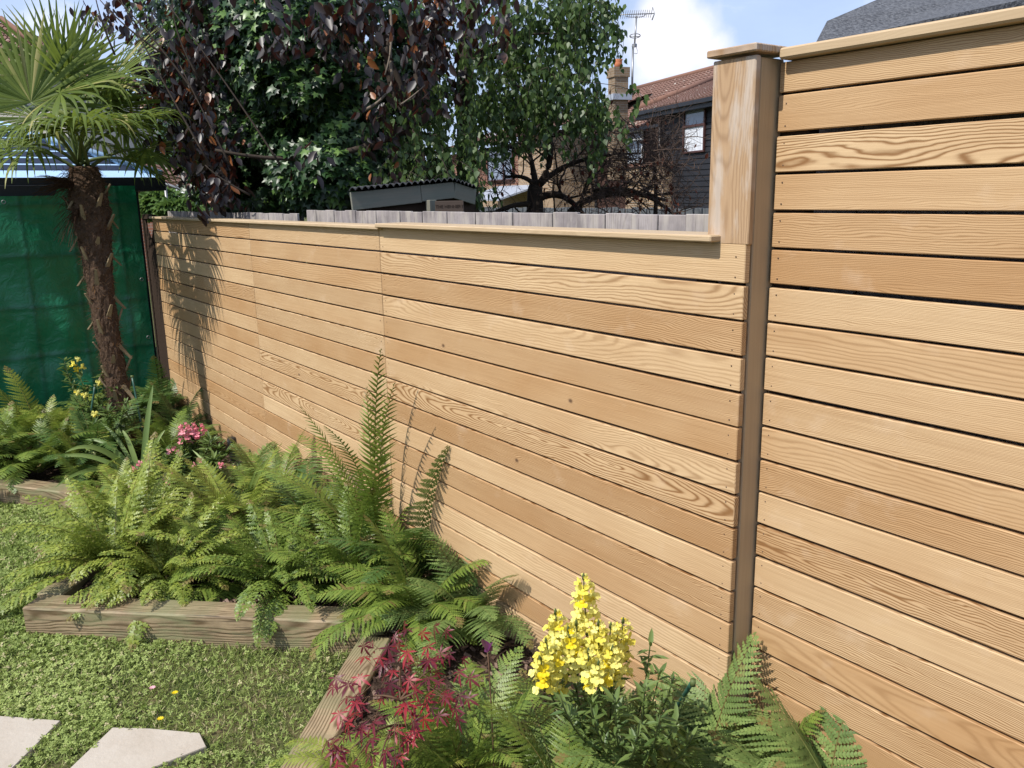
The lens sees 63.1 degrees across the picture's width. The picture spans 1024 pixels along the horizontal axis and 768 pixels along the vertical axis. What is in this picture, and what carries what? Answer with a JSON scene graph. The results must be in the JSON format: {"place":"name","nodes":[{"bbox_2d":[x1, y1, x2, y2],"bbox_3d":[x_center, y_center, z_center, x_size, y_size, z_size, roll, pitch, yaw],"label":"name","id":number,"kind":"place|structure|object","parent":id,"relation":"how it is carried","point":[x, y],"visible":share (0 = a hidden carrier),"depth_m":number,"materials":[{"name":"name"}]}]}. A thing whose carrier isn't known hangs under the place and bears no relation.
{"place":"outdoors","nodes":[
{"label":"outdoors","id":0,"kind":"place"},
{"bbox_2d":[0,16,167,160],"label":"tiled house","id":1,"kind":"structure","parent":0,"point":[7,39],"depth_m":21.79,"materials":[{"name":"ceramic"}]},
{"bbox_2d":[0,218,349,767],"bbox_3d":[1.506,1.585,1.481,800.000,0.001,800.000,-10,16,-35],"label":"ground","id":2,"kind":"structure","parent":0,"point":[237,723],"depth_m":3.24,"materials":[{"name":"green plant"}]},
{"bbox_2d":[0,716,60,767],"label":"paving slab","id":3,"kind":"structure","parent":2,"relation":"on","point":[19,736],"depth_m":3.01,"materials":[{"name":"stone"}]},
{"bbox_2d":[0,476,108,513],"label":"timber sleeper","id":4,"kind":"object","parent":2,"relation":"on","point":[50,490],"visible":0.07,"depth_m":5.28,"materials":[{"name":"brown wood"}]},
{"bbox_2d":[37,565,106,596],"bbox_3d":[-2.067,0.928,4.386,0.130,0.176,1.097,0,13,7],"label":"timber sleeper","id":5,"kind":"object","parent":2,"relation":"on","point":[61,587],"visible":0.19,"depth_m":3.92,"materials":[{"name":"brown wood"}]},
{"bbox_2d":[0,121,165,383],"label":"gazebo","id":6,"kind":"object","parent":2,"relation":"on","point":[17,185],"visible":0.31,"depth_m":7.26,"materials":[{"name":"white"}]},
{"bbox_2d":[0,186,156,423],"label":"tarpaulin","id":7,"kind":"object","parent":6,"relation":"hanging from","point":[45,322],"visible":0.66,"depth_m":7.07,"materials":[{"name":"green plastic"}]},
{"bbox_2d":[71,728,206,767],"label":"paving slab","id":8,"kind":"structure","parent":2,"relation":"on","point":[133,748],"depth_m":2.92,"materials":[{"name":"stone"}]},
{"bbox_2d":[126,145,164,164],"bbox_3d":[-11.048,-5.201,24.107,2.747,3.629,2.198,-1,13,0],"label":"leafy tree","id":9,"kind":"object","parent":2,"relation":"on","point":[141,154],"visible":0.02,"depth_m":23.48,"materials":[{"name":"green plant"}]},
{"bbox_2d":[138,186,184,291],"bbox_3d":[-5.031,-1.827,12.162,0.768,2.142,0.757,-10,16,-35],"label":"leafy tree","id":10,"kind":"object","parent":2,"relation":"on","point":[148,199],"visible":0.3,"depth_m":11.80,"materials":[{"name":"green plant"}]},
{"bbox_2d":[164,183,185,244],"bbox_3d":[-4.612,-1.726,11.211,1.300,2.351,0.076,0,13,3],"label":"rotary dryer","id":11,"kind":"object","parent":2,"relation":"on","point":[171,186],"visible":0.03,"depth_m":10.99,"materials":[{"name":"grey metal"}]},
{"bbox_2d":[138,164,211,281],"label":"brick outbuilding","id":12,"kind":"structure","parent":2,"relation":"on","point":[150,226],"depth_m":19.70,"materials":[{"name":"ceramic"}]},
{"bbox_2d":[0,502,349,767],"bbox_3d":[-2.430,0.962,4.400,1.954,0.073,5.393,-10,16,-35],"label":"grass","id":13,"kind":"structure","parent":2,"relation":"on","point":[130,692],"depth_m":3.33,"materials":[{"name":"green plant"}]},
{"bbox_2d":[150,195,205,281],"bbox_3d":[-4.365,-1.523,11.170,0.710,1.965,0.668,-10,16,-35],"label":"leafy tree","id":14,"kind":"object","parent":2,"relation":"on","point":[163,206],"visible":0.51,"depth_m":10.81,"materials":[{"name":"green plant"}]},
{"bbox_2d":[23,594,389,653],"bbox_3d":[-1.346,1.073,3.686,1.655,0.180,0.135,1,13,7],"label":"timber sleeper","id":15,"kind":"object","parent":2,"relation":"on","point":[214,623],"visible":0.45,"depth_m":3.63,"materials":[{"name":"brown wood"}]},
{"bbox_2d":[124,0,456,298],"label":"ivy covered tree","id":16,"kind":"object","parent":2,"relation":"on","point":[291,105],"visible":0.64,"depth_m":6.12,"materials":[{"name":"green plant"}]},
{"bbox_2d":[69,0,519,226],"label":"purple leaved tree","id":17,"kind":"object","parent":2,"relation":"on","point":[212,189],"visible":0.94,"depth_m":5.69,"materials":[{"name":"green plant"}]},
{"bbox_2d":[281,637,390,767],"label":"timber sleeper","id":18,"kind":"object","parent":2,"relation":"on","point":[318,724],"visible":0.52,"depth_m":3.01,"materials":[{"name":"brown wood"}]},
{"bbox_2d":[349,177,475,211],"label":"garden shed","id":19,"kind":"structure","parent":2,"relation":"on","point":[399,197],"depth_m":5.22,"materials":[{"name":"grey wood"}]},
{"bbox_2d":[435,201,463,211],"bbox_3d":[-0.384,-1.083,5.119,0.175,0.080,0.017,-1,13,0],"label":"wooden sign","id":20,"kind":"object","parent":19,"relation":"attached to","point":[452,206],"visible":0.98,"depth_m":5.11,"materials":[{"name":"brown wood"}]},
{"bbox_2d":[149,216,749,725],"bbox_3d":[-1.163,-0.024,4.845,0.155,1.827,6.136,-10,16,-35],"label":"cedar fence","id":21,"kind":"object","parent":2,"relation":"on","point":[547,518],"visible":0.82,"depth_m":3.18,"materials":[{"name":"brown wood"}]},
{"bbox_2d":[356,0,648,212],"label":"birch tree","id":22,"kind":"object","parent":2,"relation":"on","point":[532,105],"visible":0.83,"depth_m":6.18,"materials":[{"name":"green plant"}]},
{"bbox_2d":[450,44,710,214],"bbox_3d":[0.501,-1.431,7.252,2.886,3.356,1.594,1,13,9],"label":"bare tree","id":23,"kind":"object","parent":2,"relation":"on","point":[537,194],"visible":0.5,"depth_m":7.05,"materials":[{"name":"brown plant"}]},
{"bbox_2d":[480,207,708,214],"bbox_3d":[0.691,-1.174,9.755,0.084,1.756,5.694,-10,16,-35],"label":"slate fence","id":24,"kind":"object","parent":2,"relation":"on","point":[697,210],"visible":0.12,"depth_m":8.91,"materials":[{"name":"paint"}]},
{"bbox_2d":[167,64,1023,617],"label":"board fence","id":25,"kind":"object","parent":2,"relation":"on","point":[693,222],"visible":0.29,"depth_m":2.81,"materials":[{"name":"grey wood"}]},
{"bbox_2d":[574,59,713,214],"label":"terraced house","id":26,"kind":"structure","parent":2,"relation":"on","point":[657,87],"depth_m":28.73,"materials":[{"name":"brown brick"}]},
{"bbox_2d":[627,130,643,163],"bbox_3d":[4.325,-8.388,29.455,0.070,1.143,1.251,-5,14,-18],"label":"window","id":27,"kind":"structure","parent":26,"relation":"in","point":[640,145],"depth_m":29.41,"materials":[{"name":"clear glass"}]},
{"bbox_2d":[618,7,654,94],"bbox_3d":[3.949,-10.777,27.043,1.412,2.765,0.782,-1,13,0],"label":"tv aerial","id":28,"kind":"object","parent":26,"relation":"attached to","point":[635,37],"visible":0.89,"depth_m":26.98,"materials":[{"name":"grey metal"}]},
{"bbox_2d":[633,76,712,211],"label":"terraced house","id":29,"kind":"structure","parent":2,"relation":"on","point":[701,111],"depth_m":23.95,"materials":[{"name":"black wood"}]},
{"bbox_2d":[682,109,706,153],"bbox_3d":[5.158,-7.171,23.651,0.070,1.201,1.165,-5,14,-18],"label":"window","id":30,"kind":"structure","parent":29,"relation":"in","point":[700,115],"depth_m":23.58,"materials":[{"name":"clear glass"}]},
{"bbox_2d":[707,6,1023,767],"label":"cedar fence","id":31,"kind":"object","parent":2,"relation":"on","point":[893,669],"visible":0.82,"depth_m":2.08,"materials":[{"name":"brown wood"}]},
{"bbox_2d":[816,0,1023,41],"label":"felt roofed outbuilding","id":32,"kind":"structure","parent":2,"relation":"on","point":[876,15],"depth_m":4.77,"materials":[{"name":"grey"}]},
{"bbox_2d":[0,408,612,767],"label":"soil","id":33,"kind":"structure","parent":0,"point":[46,475],"depth_m":3.37,"materials":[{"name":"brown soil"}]},
{"bbox_2d":[0,423,47,471],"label":"fern","id":34,"kind":"object","parent":33,"relation":"on","point":[3,442],"visible":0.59,"depth_m":5.67,"materials":[{"name":"green plant"}]},
{"bbox_2d":[0,401,52,476],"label":"fern","id":35,"kind":"object","parent":33,"relation":"on","point":[9,411],"visible":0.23,"depth_m":5.94,"materials":[{"name":"green plant"}]},
{"bbox_2d":[0,408,106,493],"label":"fern","id":36,"kind":"object","parent":33,"relation":"on","point":[29,457],"visible":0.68,"depth_m":5.63,"materials":[{"name":"green plant"}]},
{"bbox_2d":[0,365,108,446],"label":"fern","id":37,"kind":"object","parent":33,"relation":"on","point":[17,413],"visible":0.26,"depth_m":6.29,"materials":[{"name":"green plant"}]},
{"bbox_2d":[46,409,77,435],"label":"fern","id":38,"kind":"object","parent":33,"relation":"on","point":[61,417],"visible":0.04,"depth_m":6.26,"materials":[{"name":"green plant"}]},
{"bbox_2d":[0,386,132,462],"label":"fern","id":39,"kind":"object","parent":33,"relation":"on","point":[67,432],"visible":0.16,"depth_m":6.00,"materials":[{"name":"green plant"}]},
{"bbox_2d":[50,456,119,507],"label":"fern","id":40,"kind":"object","parent":33,"relation":"on","point":[89,482],"visible":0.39,"depth_m":5.25,"materials":[{"name":"green plant"}]},
{"bbox_2d":[35,422,138,482],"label":"fern","id":41,"kind":"object","parent":33,"relation":"on","point":[73,465],"visible":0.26,"depth_m":5.52,"materials":[{"name":"green plant"}]},
{"bbox_2d":[20,394,157,487],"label":"fern","id":42,"kind":"object","parent":33,"relation":"on","point":[52,456],"visible":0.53,"depth_m":5.74,"materials":[{"name":"green plant"}]},
{"bbox_2d":[83,384,96,451],"bbox_3d":[-3.009,0.302,5.925,0.171,0.591,0.018,-9,15,-31],"label":"plant stake","id":43,"kind":"object","parent":33,"relation":"on","point":[93,395],"visible":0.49,"depth_m":5.90,"materials":[{"name":"green plastic"}]},
{"bbox_2d":[57,356,135,459],"bbox_3d":[-2.908,0.200,5.901,0.398,0.720,0.991,-10,16,-35],"label":"snapdragon","id":44,"kind":"object","parent":33,"relation":"on","point":[96,413],"visible":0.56,"depth_m":5.92,"materials":[{"name":"green plant"}]},
{"bbox_2d":[0,0,198,449],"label":"palm tree","id":45,"kind":"object","parent":33,"relation":"on","point":[26,78],"visible":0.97,"depth_m":5.91,"materials":[{"name":"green plant"}]},
{"bbox_2d":[0,452,198,614],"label":"fern","id":46,"kind":"object","parent":33,"relation":"on","point":[123,519],"visible":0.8,"depth_m":4.05,"materials":[{"name":"green plant"}]},
{"bbox_2d":[55,386,164,497],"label":"strap leaved plant","id":47,"kind":"object","parent":33,"relation":"on","point":[133,459],"visible":0.56,"depth_m":5.46,"materials":[{"name":"green plant"}]},
{"bbox_2d":[50,457,183,525],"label":"fern","id":48,"kind":"object","parent":33,"relation":"on","point":[106,497],"visible":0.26,"depth_m":4.99,"materials":[{"name":"green plant"}]},
{"bbox_2d":[54,379,182,429],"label":"fern","id":49,"kind":"object","parent":33,"relation":"on","point":[143,403],"visible":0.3,"depth_m":6.74,"materials":[{"name":"green plant"}]},
{"bbox_2d":[48,431,218,546],"bbox_3d":[-2.004,0.644,4.484,0.976,0.626,0.925,-10,16,-35],"label":"fern","id":50,"kind":"object","parent":33,"relation":"on","point":[152,480],"visible":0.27,"depth_m":4.63,"materials":[{"name":"green plant"}]},
{"bbox_2d":[130,375,142,436],"bbox_3d":[-2.683,0.257,6.012,0.021,0.628,0.169,-11,16,-37],"label":"plant stake","id":51,"kind":"object","parent":33,"relation":"on","point":[135,393],"visible":0.66,"depth_m":6.00,"materials":[{"name":"green plastic"}]},
{"bbox_2d":[108,412,178,458],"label":"fern","id":52,"kind":"object","parent":33,"relation":"on","point":[140,450],"visible":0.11,"depth_m":5.91,"materials":[{"name":"green plant"}]},
{"bbox_2d":[104,355,186,413],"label":"fern","id":53,"kind":"object","parent":33,"relation":"on","point":[170,388],"visible":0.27,"depth_m":7.00,"materials":[{"name":"green plant"}]},
{"bbox_2d":[64,492,250,652],"bbox_3d":[-1.674,0.831,3.927,0.901,0.463,0.847,7,15,30],"label":"fern","id":54,"kind":"object","parent":33,"relation":"on","point":[151,566],"visible":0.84,"depth_m":3.89,"materials":[{"name":"green plant"}]},
{"bbox_2d":[142,214,172,400],"bbox_3d":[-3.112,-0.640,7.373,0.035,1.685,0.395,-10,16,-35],"label":"fence post","id":55,"kind":"object","parent":33,"relation":"on","point":[156,298],"visible":0.69,"depth_m":7.37,"materials":[{"name":"brown wood"}]},
{"bbox_2d":[128,461,201,500],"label":"fern","id":56,"kind":"object","parent":33,"relation":"on","point":[136,466],"visible":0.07,"depth_m":4.94,"materials":[{"name":"green plant"}]},
{"bbox_2d":[133,381,217,439],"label":"fern","id":57,"kind":"object","parent":33,"relation":"on","point":[167,421],"visible":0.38,"depth_m":6.54,"materials":[{"name":"green plant"}]},
{"bbox_2d":[122,408,230,478],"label":"fern","id":58,"kind":"object","parent":33,"relation":"on","point":[166,438],"visible":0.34,"depth_m":5.81,"materials":[{"name":"green plant"}]},
{"bbox_2d":[151,405,225,453],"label":"fern","id":59,"kind":"object","parent":33,"relation":"on","point":[186,415],"visible":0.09,"depth_m":6.32,"materials":[{"name":"green plant"}]},
{"bbox_2d":[158,421,236,487],"bbox_3d":[-1.982,0.480,5.249,0.471,0.465,0.403,1,13,8],"label":"phlox","id":60,"kind":"object","parent":33,"relation":"on","point":[216,454],"visible":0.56,"depth_m":5.30,"materials":[{"name":"green plant"}]},
{"bbox_2d":[153,443,304,559],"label":"fern","id":61,"kind":"object","parent":33,"relation":"on","point":[231,500],"visible":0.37,"depth_m":4.42,"materials":[{"name":"green plant"}]},
{"bbox_2d":[193,450,269,498],"bbox_3d":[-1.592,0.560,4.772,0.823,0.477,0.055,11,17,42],"label":"strap leaved plant","id":62,"kind":"object","parent":33,"relation":"on","point":[253,480],"visible":0.41,"depth_m":4.63,"materials":[{"name":"green plant"}]},
{"bbox_2d":[227,436,240,465],"bbox_3d":[-1.907,0.487,5.757,0.076,0.242,0.124,-10,16,-35],"label":"garden light","id":63,"kind":"object","parent":33,"relation":"on","point":[229,442],"visible":0.33,"depth_m":5.75,"materials":[{"name":"black plastic"}]},
{"bbox_2d":[184,441,287,499],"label":"fern","id":64,"kind":"object","parent":33,"relation":"on","point":[229,476],"visible":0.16,"depth_m":5.27,"materials":[{"name":"green plant"}]},
{"bbox_2d":[167,502,326,601],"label":"fern","id":65,"kind":"object","parent":33,"relation":"on","point":[226,523],"visible":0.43,"depth_m":3.93,"materials":[{"name":"green plant"}]},
{"bbox_2d":[194,428,322,526],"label":"fern","id":66,"kind":"object","parent":33,"relation":"on","point":[285,466],"visible":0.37,"depth_m":4.94,"materials":[{"name":"green plant"}]},
{"bbox_2d":[178,499,370,646],"bbox_3d":[-1.084,0.825,3.837,0.872,0.440,0.776,11,17,42],"label":"fern","id":67,"kind":"object","parent":33,"relation":"on","point":[269,584],"visible":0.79,"depth_m":3.76,"materials":[{"name":"green plant"}]},
{"bbox_2d":[221,457,363,555],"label":"fern","id":68,"kind":"object","parent":33,"relation":"on","point":[296,500],"visible":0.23,"depth_m":4.55,"materials":[{"name":"green plant"}]},
{"bbox_2d":[219,349,440,645],"bbox_3d":[-0.657,0.372,4.131,1.325,1.248,1.416,-10,16,-35],"label":"fern","id":69,"kind":"object","parent":33,"relation":"on","point":[308,492],"visible":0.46,"depth_m":3.96,"materials":[{"name":"green plant"}]},
{"bbox_2d":[253,479,447,604],"bbox_3d":[-0.762,0.668,3.993,0.917,0.562,0.890,-3,13,-9],"label":"fern","id":70,"kind":"object","parent":33,"relation":"on","point":[331,552],"visible":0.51,"depth_m":3.87,"materials":[{"name":"green plant"}]},
{"bbox_2d":[268,708,472,767],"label":"fern","id":71,"kind":"object","parent":33,"relation":"on","point":[319,746],"visible":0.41,"depth_m":2.62,"materials":[{"name":"green plant"}]},
{"bbox_2d":[313,446,477,598],"bbox_3d":[-0.473,0.598,3.904,0.815,0.789,1.092,-10,16,-35],"label":"fern","id":72,"kind":"object","parent":33,"relation":"on","point":[426,565],"visible":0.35,"depth_m":3.75,"materials":[{"name":"green plant"}]},
{"bbox_2d":[321,621,479,767],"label":"maple","id":73,"kind":"object","parent":33,"relation":"on","point":[400,687],"visible":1,"depth_m":2.38,"materials":[{"name":"red plant"}]},
{"bbox_2d":[306,504,500,679],"bbox_3d":[-0.449,0.946,3.608,0.877,0.795,0.855,-1,13,-1],"label":"fern","id":74,"kind":"object","parent":33,"relation":"on","point":[371,609],"visible":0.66,"depth_m":3.52,"materials":[{"name":"green plant"}]},
{"bbox_2d":[363,530,533,676],"bbox_3d":[-0.131,0.843,3.500,0.907,0.412,0.772,-10,16,-35],"label":"fern","id":75,"kind":"object","parent":33,"relation":"on","point":[484,622],"visible":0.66,"depth_m":3.41,"materials":[{"name":"green plant"}]},
{"bbox_2d":[330,646,567,767],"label":"fern","id":76,"kind":"object","parent":33,"relation":"on","point":[485,751],"visible":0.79,"depth_m":2.62,"materials":[{"name":"green plant"}]},
{"bbox_2d":[399,706,567,767],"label":"fern","id":77,"kind":"object","parent":33,"relation":"on","point":[486,765],"visible":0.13,"depth_m":2.67,"materials":[{"name":"green plant"}]},
{"bbox_2d":[481,639,494,765],"bbox_3d":[-0.071,1.027,2.547,0.037,0.490,0.175,-1,13,-1],"label":"stake","id":78,"kind":"object","parent":33,"relation":"on","point":[487,646],"visible":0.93,"depth_m":2.50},
{"bbox_2d":[510,719,551,764],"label":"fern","id":79,"kind":"object","parent":33,"relation":"on","point":[516,746],"visible":0.08,"depth_m":2.66,"materials":[{"name":"green plant"}]},
{"bbox_2d":[474,669,681,767],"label":"fern","id":80,"kind":"object","parent":33,"relation":"on","point":[558,743],"visible":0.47,"depth_m":2.53,"materials":[{"name":"green plant"}]},
{"bbox_2d":[528,573,635,739],"bbox_3d":[0.247,0.870,2.495,0.273,0.815,0.673,3,13,15],"label":"snapdragon","id":81,"kind":"object","parent":33,"relation":"on","point":[604,667],"visible":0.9,"depth_m":2.25,"materials":[{"name":"yellow plant"}]},
{"bbox_2d":[548,628,706,767],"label":"snapdragon","id":82,"kind":"object","parent":33,"relation":"on","point":[651,736],"visible":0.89,"depth_m":2.19,"materials":[{"name":"green plant"}]},
{"bbox_2d":[668,678,695,715],"bbox_3d":[0.457,1.028,2.509,0.016,0.574,0.444,-3,13,-9],"label":"plant stake","id":83,"kind":"object","parent":33,"relation":"on","point":[691,684],"visible":0.34,"depth_m":2.27,"materials":[{"name":"green plastic"}]},
{"bbox_2d":[553,632,822,767],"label":"fern","id":84,"kind":"object","parent":33,"relation":"on","point":[691,727],"visible":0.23,"depth_m":2.45,"materials":[{"name":"green plant"}]},
{"bbox_2d":[607,724,785,767],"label":"fern","id":85,"kind":"object","parent":33,"relation":"on","point":[619,756],"visible":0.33,"depth_m":2.38,"materials":[{"name":"green plant"}]},
{"bbox_2d":[604,708,826,767],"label":"fern","id":86,"kind":"object","parent":33,"relation":"on","point":[682,732],"visible":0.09,"depth_m":2.40,"materials":[{"name":"green plant"}]},
{"bbox_2d":[709,675,828,767],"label":"fern","id":87,"kind":"object","parent":33,"relation":"on","point":[785,740],"visible":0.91,"depth_m":2.27,"materials":[{"name":"green plant"}]},
{"bbox_2d":[672,694,866,767],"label":"fern","id":88,"kind":"object","parent":33,"relation":"on","point":[729,742],"visible":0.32,"depth_m":2.34,"materials":[{"name":"green plant"}]},
{"bbox_2d":[0,0,874,157],"label":"sky","id":89,"kind":"structure","parent":0,"point":[678,39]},
{"bbox_2d":[450,93,651,207],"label":"terraced house","id":90,"kind":"structure","parent":0,"point":[511,191],"depth_m":33.76,"materials":[{"name":"beige brick"}]},
{"bbox_2d":[487,149,513,180],"bbox_3d":[-0.574,-10.096,38.344,0.070,1.472,3.676,-5,14,-18],"label":"window","id":91,"kind":"structure","parent":90,"relation":"in","point":[495,174],"depth_m":38.47,"materials":[{"name":"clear glass"}]}
]}

